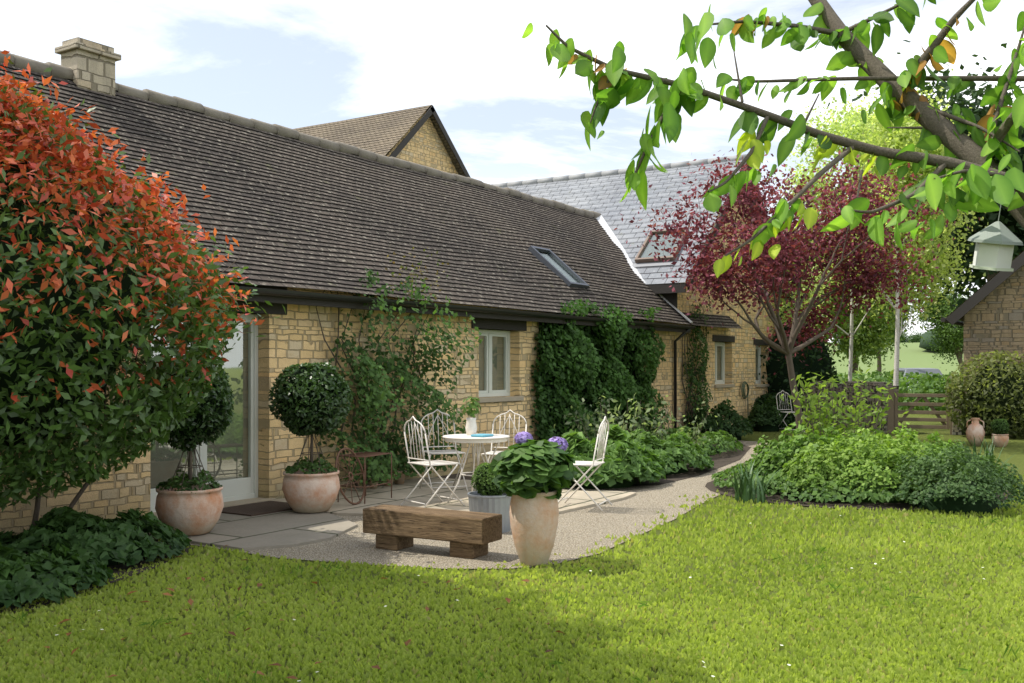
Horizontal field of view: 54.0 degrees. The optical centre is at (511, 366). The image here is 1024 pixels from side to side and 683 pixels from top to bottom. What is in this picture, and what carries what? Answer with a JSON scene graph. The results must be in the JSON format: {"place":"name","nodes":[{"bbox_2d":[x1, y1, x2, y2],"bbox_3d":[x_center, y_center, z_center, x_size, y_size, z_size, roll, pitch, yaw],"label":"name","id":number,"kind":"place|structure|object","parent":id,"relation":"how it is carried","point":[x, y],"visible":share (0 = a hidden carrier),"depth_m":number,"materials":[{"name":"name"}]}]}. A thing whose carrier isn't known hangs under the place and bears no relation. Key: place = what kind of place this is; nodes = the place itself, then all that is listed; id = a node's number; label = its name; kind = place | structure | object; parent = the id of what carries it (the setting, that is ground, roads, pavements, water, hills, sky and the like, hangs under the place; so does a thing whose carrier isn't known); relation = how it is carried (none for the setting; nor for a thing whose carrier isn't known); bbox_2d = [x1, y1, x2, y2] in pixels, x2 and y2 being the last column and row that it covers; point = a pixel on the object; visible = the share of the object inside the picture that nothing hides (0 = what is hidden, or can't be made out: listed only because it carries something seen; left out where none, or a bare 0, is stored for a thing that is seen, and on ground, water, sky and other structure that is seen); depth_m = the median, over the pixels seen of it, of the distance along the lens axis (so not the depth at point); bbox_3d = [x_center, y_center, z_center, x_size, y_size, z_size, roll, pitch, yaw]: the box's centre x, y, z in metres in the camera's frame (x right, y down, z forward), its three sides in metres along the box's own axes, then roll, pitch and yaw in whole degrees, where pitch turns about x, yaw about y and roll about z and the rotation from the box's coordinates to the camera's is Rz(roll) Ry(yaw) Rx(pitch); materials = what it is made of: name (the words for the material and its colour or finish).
{"place":"outdoors","nodes":[
{"label":"outdoors","id":0,"kind":"place"},
{"bbox_2d":[0,50,600,217],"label":"roof ridge","id":1,"kind":"structure","parent":0,"point":[57,70],"depth_m":14.90,"materials":[{"name":"tile"}]},
{"bbox_2d":[294,105,464,175],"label":"roof","id":2,"kind":"structure","parent":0,"point":[382,133],"depth_m":28.29,"materials":[{"name":"tile"}]},
{"bbox_2d":[389,105,470,177],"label":"tall house bargeboards","id":3,"kind":"object","parent":2,"relation":"attached to","point":[413,131],"visible":0.5,"depth_m":27.84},
{"bbox_2d":[0,111,776,534],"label":"house walls","id":4,"kind":"structure","parent":0,"point":[294,335],"depth_m":13.35,"materials":[{"name":"stone"}]},
{"bbox_2d":[0,63,742,328],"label":"house roof","id":5,"kind":"structure","parent":4,"relation":"on","point":[315,216],"depth_m":13.89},
{"bbox_2d":[55,37,120,95],"bbox_3d":[-5.195,-3.525,12.318,0.440,0.850,0.620,0,0,33],"label":"house chimney","id":6,"kind":"object","parent":5,"relation":"on","point":[90,64],"visible":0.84,"depth_m":12.16,"materials":[{"name":"stone"}]},
{"bbox_2d":[596,215,692,322],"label":"verge","id":7,"kind":"structure","parent":5,"relation":"on","point":[605,226],"depth_m":21.95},
{"bbox_2d":[212,285,694,427],"bbox_3d":[-3.864,0.320,8.795,0.404,2.260,27.200,0,0,33],"label":"gutter","id":8,"kind":"object","parent":4,"relation":"attached to","point":[272,292],"visible":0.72,"depth_m":13.54,"materials":[{"name":"metal"}]},
{"bbox_2d":[150,308,760,511],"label":"house windows","id":9,"kind":"structure","parent":4,"relation":"in","point":[229,459],"depth_m":11.06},
{"bbox_2d":[153,384,768,517],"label":"window sills","id":10,"kind":"structure","parent":4,"relation":"attached to","point":[260,499],"depth_m":14.55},
{"bbox_2d":[155,282,768,345],"bbox_3d":[-2.347,-0.715,11.476,0.500,0.370,32.750,0,0,33],"label":"fascia","id":11,"kind":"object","parent":4,"relation":"in","point":[490,321],"visible":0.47,"depth_m":13.27,"materials":[{"name":"wood"}]},
{"bbox_2d":[501,160,790,301],"bbox_3d":[1.469,-3.238,25.521,9.300,3.134,7.115,0,0,33],"label":"roof slate","id":12,"kind":"object","parent":4,"relation":"on","point":[603,195],"visible":0.2,"depth_m":23.18,"materials":[{"name":"stone"}]},
{"bbox_2d":[646,162,794,310],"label":"house bargeboards","id":13,"kind":"object","parent":4,"relation":"attached to","point":[665,291],"visible":0.24,"depth_m":20.39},
{"bbox_2d":[153,440,777,568],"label":"gravel path","id":14,"kind":"structure","parent":0,"point":[579,532],"depth_m":8.77,"materials":[{"name":"gravel"}]},
{"bbox_2d":[149,510,357,550],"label":"paving slabs","id":15,"kind":"structure","parent":14,"relation":"on","point":[287,529],"depth_m":9.01,"materials":[{"name":"stone"}]},
{"bbox_2d":[155,484,223,535],"bbox_3d":[-2.839,1.264,8.849,0.580,0.400,0.580,0,0,33],"label":"plant pot","id":16,"kind":"object","parent":15,"relation":"on","point":[188,513],"visible":0.78,"depth_m":8.63,"materials":[{"name":"ceramic"}]},
{"bbox_2d":[156,469,222,493],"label":"underplant leaves","id":17,"kind":"object","parent":16,"relation":"in","point":[176,482],"visible":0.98,"depth_m":8.74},
{"bbox_2d":[168,438,210,490],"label":"topiary stems","id":18,"kind":"object","parent":16,"relation":"on","point":[189,465],"visible":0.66,"depth_m":8.84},
{"bbox_2d":[146,359,234,451],"bbox_3d":[-2.847,0.333,8.828,0.809,0.842,0.824,0,0,33],"label":"topiary ball","id":19,"kind":"object","parent":18,"relation":"on","point":[226,411],"depth_m":8.68,"materials":[{"name":"plant"}]},
{"bbox_2d":[221,501,291,515],"bbox_3d":[-2.593,1.462,10.385,0.630,0.014,0.850,0,0,33],"label":"door mat","id":20,"kind":"object","parent":15,"relation":"on","point":[259,508],"depth_m":10.30,"materials":[{"name":"brown"}]},
{"bbox_2d":[282,469,339,512],"bbox_3d":[-2.039,1.264,10.201,0.580,0.400,0.580,0,0,33],"label":"plant pot","id":21,"kind":"object","parent":15,"relation":"on","point":[313,493],"visible":0.91,"depth_m":9.98,"materials":[{"name":"ceramic"}]},
{"bbox_2d":[284,456,336,475],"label":"underplant leaves","id":22,"kind":"object","parent":21,"relation":"in","point":[295,467],"visible":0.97,"depth_m":10.08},
{"bbox_2d":[295,434,326,473],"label":"topiary stems","id":23,"kind":"object","parent":21,"relation":"on","point":[310,451],"visible":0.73,"depth_m":10.19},
{"bbox_2d":[268,361,352,436],"bbox_3d":[-2.043,0.325,10.201,0.838,0.780,0.787,0,0,33],"label":"topiary ball","id":24,"kind":"object","parent":23,"relation":"on","point":[339,415],"depth_m":9.98,"materials":[{"name":"plant"}]},
{"bbox_2d":[363,504,501,558],"bbox_3d":[-0.653,1.329,8.106,1.160,0.327,0.300,0,0,29],"label":"sleeper bench","id":25,"kind":"object","parent":14,"relation":"on","point":[469,534],"visible":1,"depth_m":7.95,"materials":[{"name":"brown wood"}]},
{"bbox_2d":[270,477,635,515],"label":"patio paving","id":26,"kind":"structure","parent":14,"relation":"on","point":[579,499],"depth_m":11.25,"materials":[{"name":"stone"}]},
{"bbox_2d":[335,448,363,504],"bbox_3d":[-1.718,1.164,10.686,0.025,0.621,0.621,-15,-4,17],"label":"old wheel","id":27,"kind":"object","parent":26,"relation":"on","point":[350,479],"visible":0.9,"depth_m":10.68,"materials":[{"name":"metal"}]},
{"bbox_2d":[338,451,391,503],"bbox_3d":[-1.613,1.211,11.034,0.354,0.507,0.553,0,0,25],"label":"wire side table","id":28,"kind":"object","parent":26,"relation":"on","point":[365,454],"visible":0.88,"depth_m":11.00,"materials":[{"name":"metal"}]},
{"bbox_2d":[369,478,377,488],"bbox_3d":[-1.663,1.404,12.076,0.126,0.120,0.130,0,0,33],"label":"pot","id":29,"kind":"object","parent":26,"relation":"on","point":[371,484],"visible":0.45,"depth_m":12.04,"materials":[{"name":"ceramic"}]},
{"bbox_2d":[383,474,394,485],"bbox_3d":[-1.518,1.394,12.339,0.147,0.140,0.151,0,0,33],"label":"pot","id":30,"kind":"object","parent":26,"relation":"on","point":[388,480],"visible":0.38,"depth_m":12.29,"materials":[{"name":"ceramic"}]},
{"bbox_2d":[316,268,481,485],"bbox_3d":[-1.218,0.152,12.140,1.282,2.716,2.162,0,0,33],"label":"climbing plant","id":31,"kind":"object","parent":26,"relation":"on","point":[382,395],"depth_m":12.22,"materials":[{"name":"plant"}]},
{"bbox_2d":[393,470,405,483],"bbox_3d":[-1.407,1.384,12.566,0.168,0.160,0.173,0,0,33],"label":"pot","id":32,"kind":"object","parent":26,"relation":"on","point":[401,480],"visible":0.54,"depth_m":12.51,"materials":[{"name":"ceramic"}]},
{"bbox_2d":[401,416,464,507],"bbox_3d":[-0.834,0.991,10.566,0.532,0.958,0.441,0,0,-37],"label":"bistro chair","id":33,"kind":"object","parent":26,"relation":"on","point":[432,463],"visible":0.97,"depth_m":10.48,"materials":[{"name":"white metal"}]},
{"bbox_2d":[419,409,467,492],"bbox_3d":[-0.815,0.991,11.938,0.441,0.958,0.532,0,0,-22],"label":"bistro chair","id":34,"kind":"object","parent":26,"relation":"on","point":[433,452],"visible":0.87,"depth_m":12.07,"materials":[{"name":"white metal"}]},
{"bbox_2d":[442,434,509,502],"bbox_3d":[-0.389,1.109,10.898,0.736,0.719,0.736,0,0,33],"label":"bistro table","id":35,"kind":"object","parent":26,"relation":"on","point":[465,438],"visible":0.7,"depth_m":10.79,"materials":[{"name":"white metal"}]},
{"bbox_2d":[465,418,476,434],"bbox_3d":[-0.446,0.655,10.994,0.127,0.190,0.130,0,0,33],"label":"vase","id":36,"kind":"object","parent":35,"relation":"on","point":[471,427],"visible":0.82,"depth_m":10.95,"materials":[{"name":"white ceramic"}]},
{"bbox_2d":[461,395,481,417],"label":"plant leaves","id":37,"kind":"object","parent":36,"relation":"in","point":[474,405],"visible":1,"depth_m":10.96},
{"bbox_2d":[471,434,493,436],"bbox_3d":[-0.319,0.737,10.758,0.170,0.026,0.200,0,0,33],"label":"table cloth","id":38,"kind":"object","parent":35,"relation":"on","point":[481,435],"visible":1,"depth_m":10.71,"materials":[{"name":"teal"}]},
{"bbox_2d":[481,410,526,461],"bbox_3d":[-0.097,0.991,11.779,0.441,0.958,0.532,0,0,18],"label":"bistro chair","id":39,"kind":"object","parent":26,"relation":"on","point":[491,452],"visible":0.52,"depth_m":11.97,"materials":[{"name":"white metal"}]},
{"bbox_2d":[558,416,611,510],"bbox_3d":[0.742,0.991,10.506,0.532,0.958,0.441,0,0,19],"label":"bistro chair","id":40,"kind":"object","parent":26,"relation":"on","point":[593,463],"visible":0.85,"depth_m":10.44,"materials":[{"name":"white metal"}]},
{"bbox_2d":[467,491,510,532],"bbox_3d":[-0.194,1.322,9.148,0.424,0.340,0.424,0,0,33],"label":"metal planter","id":41,"kind":"object","parent":14,"relation":"on","point":[500,504],"visible":0.55,"depth_m":8.99,"materials":[{"name":"metal"}]},
{"bbox_2d":[470,462,504,495],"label":"potted shrub","id":42,"kind":"object","parent":41,"relation":"in","point":[479,488],"depth_m":9.05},
{"bbox_2d":[509,488,558,566],"bbox_3d":[0.168,1.218,7.610,0.376,0.565,0.376,0,0,33],"label":"plant pot","id":43,"kind":"object","parent":14,"relation":"on","point":[534,523],"visible":0.77,"depth_m":7.47,"materials":[{"name":"ceramic"}]},
{"bbox_2d":[488,439,577,499],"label":"urn hydrangea leaves","id":44,"kind":"object","parent":43,"relation":"in","point":[530,469],"visible":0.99,"depth_m":7.42,"materials":[{"name":"plant"}]},
{"bbox_2d":[514,431,532,443],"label":"hydrangea flower","id":45,"kind":"object","parent":44,"relation":"in","point":[521,437],"visible":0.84,"depth_m":7.66,"materials":[{"name":"purple plant"}]},
{"bbox_2d":[548,437,567,450],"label":"hydrangea flower","id":46,"kind":"object","parent":44,"relation":"in","point":[562,442],"visible":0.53,"depth_m":7.65,"materials":[{"name":"purple plant"}]},
{"bbox_2d":[437,443,750,485],"bbox_3d":[2.349,1.486,16.105,2.920,0.001,8.380,0,0,33],"label":"soil bed border","id":47,"kind":"object","parent":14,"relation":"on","point":[723,458],"visible":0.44,"depth_m":14.38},
{"bbox_2d":[561,424,665,488],"bbox_3d":[1.109,1.262,12.772,1.627,1.074,2.020,0,0,33],"label":"border leafy plant","id":48,"kind":"object","parent":47,"relation":"on","point":[625,458],"depth_m":12.30,"materials":[{"name":"plant"}]},
{"bbox_2d":[554,393,679,440],"bbox_3d":[1.377,0.925,14.702,1.801,1.157,1.782,0,0,33],"label":"thistle plant","id":49,"kind":"object","parent":47,"relation":"on","point":[610,419],"depth_m":14.69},
{"bbox_2d":[615,397,719,444],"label":"thistle plant","id":50,"kind":"object","parent":47,"relation":"on","point":[674,419],"depth_m":15.97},
{"bbox_2d":[627,428,713,474],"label":"border leafy plant","id":51,"kind":"object","parent":47,"relation":"on","point":[681,449],"depth_m":14.02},
{"bbox_2d":[641,427,742,456],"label":"shrub","id":52,"kind":"object","parent":47,"relation":"on","point":[725,441],"depth_m":16.78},
{"bbox_2d":[0,380,1023,682],"bbox_3d":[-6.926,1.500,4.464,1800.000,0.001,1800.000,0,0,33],"label":"lawn ground","id":53,"kind":"structure","parent":0,"point":[1010,450],"depth_m":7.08,"materials":[{"name":"plant"}]},
{"bbox_2d":[0,541,194,613],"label":"soil bed","id":54,"kind":"object","parent":53,"relation":"on","point":[122,567],"visible":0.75,"depth_m":7.30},
{"bbox_2d":[0,542,114,607],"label":"bed plant","id":55,"kind":"object","parent":54,"relation":"on","point":[66,565],"depth_m":6.43,"materials":[{"name":"plant"}]},
{"bbox_2d":[0,506,191,573],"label":"bed plant","id":56,"kind":"object","parent":54,"relation":"on","point":[70,528],"depth_m":7.55,"materials":[{"name":"plant"}]},
{"bbox_2d":[0,50,285,553],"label":"photinia bush","id":57,"kind":"object","parent":54,"relation":"on","point":[58,147],"depth_m":7.07,"materials":[{"name":"plant"}]},
{"bbox_2d":[7,545,564,678],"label":"fallen leaves","id":58,"kind":"object","parent":53,"relation":"on","point":[190,601],"visible":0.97,"depth_m":5.55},
{"bbox_2d":[11,505,1023,682],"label":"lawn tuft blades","id":59,"kind":"object","parent":53,"relation":"on","point":[480,674],"visible":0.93,"depth_m":6.26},
{"bbox_2d":[56,515,983,680],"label":"lawn daisy flowers","id":60,"kind":"object","parent":59,"relation":"on","point":[590,570],"visible":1,"depth_m":5.74,"materials":[{"name":"white plant"}]},
{"bbox_2d":[681,300,713,433],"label":"climber plant","id":61,"kind":"object","parent":53,"relation":"on","point":[699,336],"depth_m":20.81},
{"bbox_2d":[689,399,752,440],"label":"shrub","id":62,"kind":"object","parent":53,"relation":"on","point":[728,414],"depth_m":20.22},
{"bbox_2d":[717,459,780,503],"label":"iris plant","id":63,"kind":"object","parent":53,"relation":"on","point":[746,490],"visible":0.94,"depth_m":11.08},
{"bbox_2d":[747,395,787,431],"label":"shrub","id":64,"kind":"object","parent":53,"relation":"on","point":[760,415],"depth_m":23.17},
{"bbox_2d":[752,392,795,429],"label":"shrub","id":65,"kind":"object","parent":53,"relation":"on","point":[778,402],"depth_m":24.12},
{"bbox_2d":[776,390,795,429],"bbox_3d":[6.430,1.027,23.239,0.441,0.958,0.532,0,0,-27],"label":"chair","id":66,"kind":"object","parent":53,"relation":"on","point":[791,411],"visible":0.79,"depth_m":23.38,"materials":[{"name":"white metal"}]},
{"bbox_2d":[743,422,846,488],"bbox_3d":[3.583,1.265,12.220,1.565,1.160,1.694,0,0,33],"label":"shrub","id":67,"kind":"object","parent":53,"relation":"on","point":[771,455],"depth_m":12.06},
{"bbox_2d":[614,146,979,434],"bbox_3d":[5.550,-1.369,18.706,5.674,5.766,6.147,0,0,33],"label":"purple tree","id":68,"kind":"object","parent":53,"relation":"on","point":[866,269],"depth_m":18.35,"materials":[{"name":"plant"}]},
{"bbox_2d":[767,210,842,347],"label":"tree","id":69,"kind":"object","parent":53,"relation":"on","point":[793,310],"depth_m":57.84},
{"bbox_2d":[776,439,866,500],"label":"shrub","id":70,"kind":"object","parent":53,"relation":"on","point":[821,464],"depth_m":11.18,"materials":[{"name":"plant"}]},
{"bbox_2d":[782,226,892,355],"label":"tree","id":71,"kind":"object","parent":53,"relation":"on","point":[846,318],"depth_m":47.67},
{"bbox_2d":[759,83,940,380],"bbox_3d":[8.307,-2.897,25.608,5.330,8.801,4.486,0,0,33],"label":"birch tree","id":72,"kind":"object","parent":53,"relation":"on","point":[851,130],"depth_m":25.72,"materials":[{"name":"plant"}]},
{"bbox_2d":[711,458,1007,503],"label":"ground cover plants","id":73,"kind":"object","parent":53,"relation":"on","point":[885,495],"depth_m":10.95,"materials":[{"name":"plant"}]},
{"bbox_2d":[705,474,1015,509],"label":"soil bed","id":74,"kind":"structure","parent":53,"relation":"on","point":[710,486],"depth_m":11.00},
{"bbox_2d":[780,366,907,445],"bbox_3d":[4.599,0.745,13.995,1.714,1.514,1.504,0,0,33],"label":"tall shrub","id":75,"kind":"object","parent":74,"relation":"on","point":[813,400],"depth_m":13.91,"materials":[{"name":"plant"}]},
{"bbox_2d":[830,426,892,451],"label":"plant","id":76,"kind":"object","parent":74,"relation":"on","point":[852,435],"visible":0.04,"depth_m":12.94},
{"bbox_2d":[875,427,968,480],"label":"shrub","id":77,"kind":"object","parent":74,"relation":"on","point":[935,437],"visible":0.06,"depth_m":11.92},
{"bbox_2d":[961,435,1014,487],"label":"iris plant","id":78,"kind":"object","parent":74,"relation":"on","point":[985,454],"visible":0.16,"depth_m":11.36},
{"bbox_2d":[824,290,935,377],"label":"tree","id":79,"kind":"object","parent":53,"relation":"on","point":[873,338],"depth_m":58.95,"materials":[{"name":"plant"}]},
{"bbox_2d":[803,381,962,434],"bbox_3d":[8.166,0.921,23.572,0.983,1.159,4.636,0,0,-39],"label":"wooden fence","id":80,"kind":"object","parent":53,"relation":"on","point":[873,385],"visible":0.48,"depth_m":23.15,"materials":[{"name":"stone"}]},
{"bbox_2d":[887,387,951,434],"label":"garden gate","id":81,"kind":"structure","parent":80,"relation":"attached to","point":[893,412],"depth_m":22.45,"materials":[{"name":"brown wood"}]},
{"bbox_2d":[826,422,944,502],"bbox_3d":[4.197,1.247,11.452,1.604,1.237,1.749,0,0,33],"label":"shrub","id":82,"kind":"object","parent":53,"relation":"on","point":[892,449],"depth_m":11.10,"materials":[{"name":"plant"}]},
{"bbox_2d":[863,295,917,374],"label":"tree","id":83,"kind":"object","parent":53,"relation":"on","point":[903,323],"depth_m":78.24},
{"bbox_2d":[833,371,962,410],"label":"lane hedge leaves","id":84,"kind":"object","parent":53,"relation":"on","point":[925,383],"visible":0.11,"depth_m":32.96,"materials":[{"name":"green plant"}]},
{"bbox_2d":[890,331,912,342],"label":"tree","id":85,"kind":"object","parent":53,"relation":"on","point":[905,340],"visible":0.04,"depth_m":208.96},
{"bbox_2d":[823,68,987,385],"bbox_3d":[9.140,-2.729,23.587,4.005,8.467,3.892,0,0,33],"label":"birch tree","id":86,"kind":"object","parent":53,"relation":"on","point":[895,139],"depth_m":23.29,"materials":[{"name":"plant"}]},
{"bbox_2d":[804,40,1023,327],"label":"dark cedar tree","id":87,"kind":"object","parent":53,"relation":"on","point":[989,217],"depth_m":37.70,"materials":[{"name":"plant"}]},
{"bbox_2d":[907,327,924,342],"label":"tree","id":88,"kind":"object","parent":53,"relation":"on","point":[916,338],"visible":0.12,"depth_m":238.74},
{"bbox_2d":[892,368,944,401],"bbox_3d":[16.143,0.771,40.000,1.800,1.442,4.300,0,0,8],"label":"parked car","id":89,"kind":"object","parent":53,"relation":"on","point":[919,370],"visible":0.09,"depth_m":39.21,"materials":[{"name":"grey"}]},
{"bbox_2d":[908,282,972,374],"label":"tree","id":90,"kind":"object","parent":53,"relation":"on","point":[950,334],"depth_m":75.08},
{"bbox_2d":[885,439,1023,513],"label":"shrub","id":91,"kind":"object","parent":53,"relation":"on","point":[972,470],"depth_m":10.30,"materials":[{"name":"plant"}]},
{"bbox_2d":[966,418,984,445],"bbox_3d":[8.758,1.235,18.984,0.340,0.530,0.340,0,0,33],"label":"amphora urn","id":92,"kind":"object","parent":53,"relation":"on","point":[975,428],"visible":0.92,"depth_m":18.89,"materials":[{"name":"ceramic"}]},
{"bbox_2d":[940,252,1023,325],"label":"barn bargeboards","id":93,"kind":"object","parent":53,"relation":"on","point":[978,296],"visible":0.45,"depth_m":21.53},
{"bbox_2d":[942,349,1023,438],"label":"shrub","id":94,"kind":"object","parent":53,"relation":"on","point":[967,382],"depth_m":20.95,"materials":[{"name":"plant"}]},
{"bbox_2d":[991,434,1008,446],"bbox_3d":[9.128,1.380,18.782,0.300,0.240,0.300,0,0,33],"label":"pot","id":95,"kind":"object","parent":53,"relation":"on","point":[1000,440],"visible":0.99,"depth_m":18.68,"materials":[{"name":"ceramic"}]},
{"bbox_2d":[991,418,1008,433],"bbox_3d":[9.124,1.122,18.783,0.340,0.320,0.322,0,0,33],"label":"potted box ball","id":96,"kind":"object","parent":95,"relation":"in","point":[993,422],"depth_m":18.70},
{"bbox_2d":[0,0,1023,341],"label":"sky","id":97,"kind":"structure","parent":0,"point":[508,115],"materials":[{"name":"white"}]},
{"bbox_2d":[491,154,746,186],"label":"roof ridge","id":98,"kind":"structure","parent":0,"point":[612,172],"depth_m":24.88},
{"bbox_2d":[522,0,1023,277],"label":"cherry tree","id":99,"kind":"object","parent":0,"point":[982,188],"depth_m":3.26,"materials":[{"name":"plant"}]},
{"bbox_2d":[968,204,1023,271],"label":"birdhouse","id":100,"kind":"object","parent":99,"relation":"hanging from","point":[997,241],"visible":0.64,"depth_m":3.26,"materials":[{"name":"white"}]},
{"bbox_2d":[759,323,839,421],"bbox_3d":[7.147,0.457,25.500,2.263,3.285,2.243,0,0,33],"label":"shrub","id":101,"kind":"object","parent":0,"point":[772,368],"depth_m":24.86,"materials":[{"name":"plant"}]},
{"bbox_2d":[825,342,962,379],"bbox_3d":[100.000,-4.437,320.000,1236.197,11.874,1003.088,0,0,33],"label":"field hill","id":102,"kind":"structure","parent":0,"point":[913,355],"depth_m":133.63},
{"bbox_2d":[837,327,945,351],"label":"hedgerow trees","id":103,"kind":"object","parent":102,"relation":"on","point":[924,345],"visible":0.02,"depth_m":148.53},
{"bbox_2d":[963,265,1023,436],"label":"stone wall","id":104,"kind":"structure","parent":0,"point":[993,319],"depth_m":21.71,"materials":[{"name":"stone"}]},
{"bbox_2d":[947,251,1023,320],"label":"barn roof","id":105,"kind":"structure","parent":104,"relation":"on","point":[961,319],"depth_m":21.72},
{"bbox_3d":[-9.751,-1.250,16.694,18.000,5.500,33.500,0,0,33],"label":"house","id":106,"kind":"object","parent":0,"visible":0},
{"bbox_2d":[385,247,449,299],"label":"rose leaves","id":107,"kind":"object","parent":106,"relation":"on","point":[413,274],"visible":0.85,"depth_m":12.63,"materials":[{"name":"green plant"}]},
{"bbox_2d":[528,246,588,288],"bbox_3d":[0.832,-1.686,17.614,0.943,0.867,0.750,0,0,33],"label":"rooflight","id":108,"kind":"object","parent":106,"relation":"on","point":[556,265],"visible":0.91,"depth_m":17.64,"materials":[{"name":"grey"}]},
{"bbox_2d":[539,322,641,439],"bbox_3d":[1.433,0.325,17.368,0.048,2.150,3.650,0,0,33],"label":"climbing ivy","id":109,"kind":"object","parent":106,"relation":"attached to","point":[595,346],"depth_m":17.00,"materials":[{"name":"green"}]},
{"bbox_2d":[530,299,668,440],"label":"ivy leaves","id":110,"kind":"object","parent":109,"relation":"attached to","point":[583,342],"visible":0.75,"depth_m":16.85,"materials":[{"name":"green plant"}]},
{"bbox_2d":[632,229,689,266],"bbox_3d":[3.176,-2.526,21.293,0.980,0.875,0.936,0,0,33],"label":"skylight","id":111,"kind":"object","parent":106,"relation":"attached to","point":[642,258],"depth_m":21.24},
{"bbox_2d":[741,381,748,415],"bbox_3d":[5.454,0.910,23.502,0.125,1.142,0.544,0,0,23],"label":"garden hose","id":112,"kind":"object","parent":106,"relation":"attached to","point":[743,394],"depth_m":23.51,"materials":[{"name":"green"}]}
]}

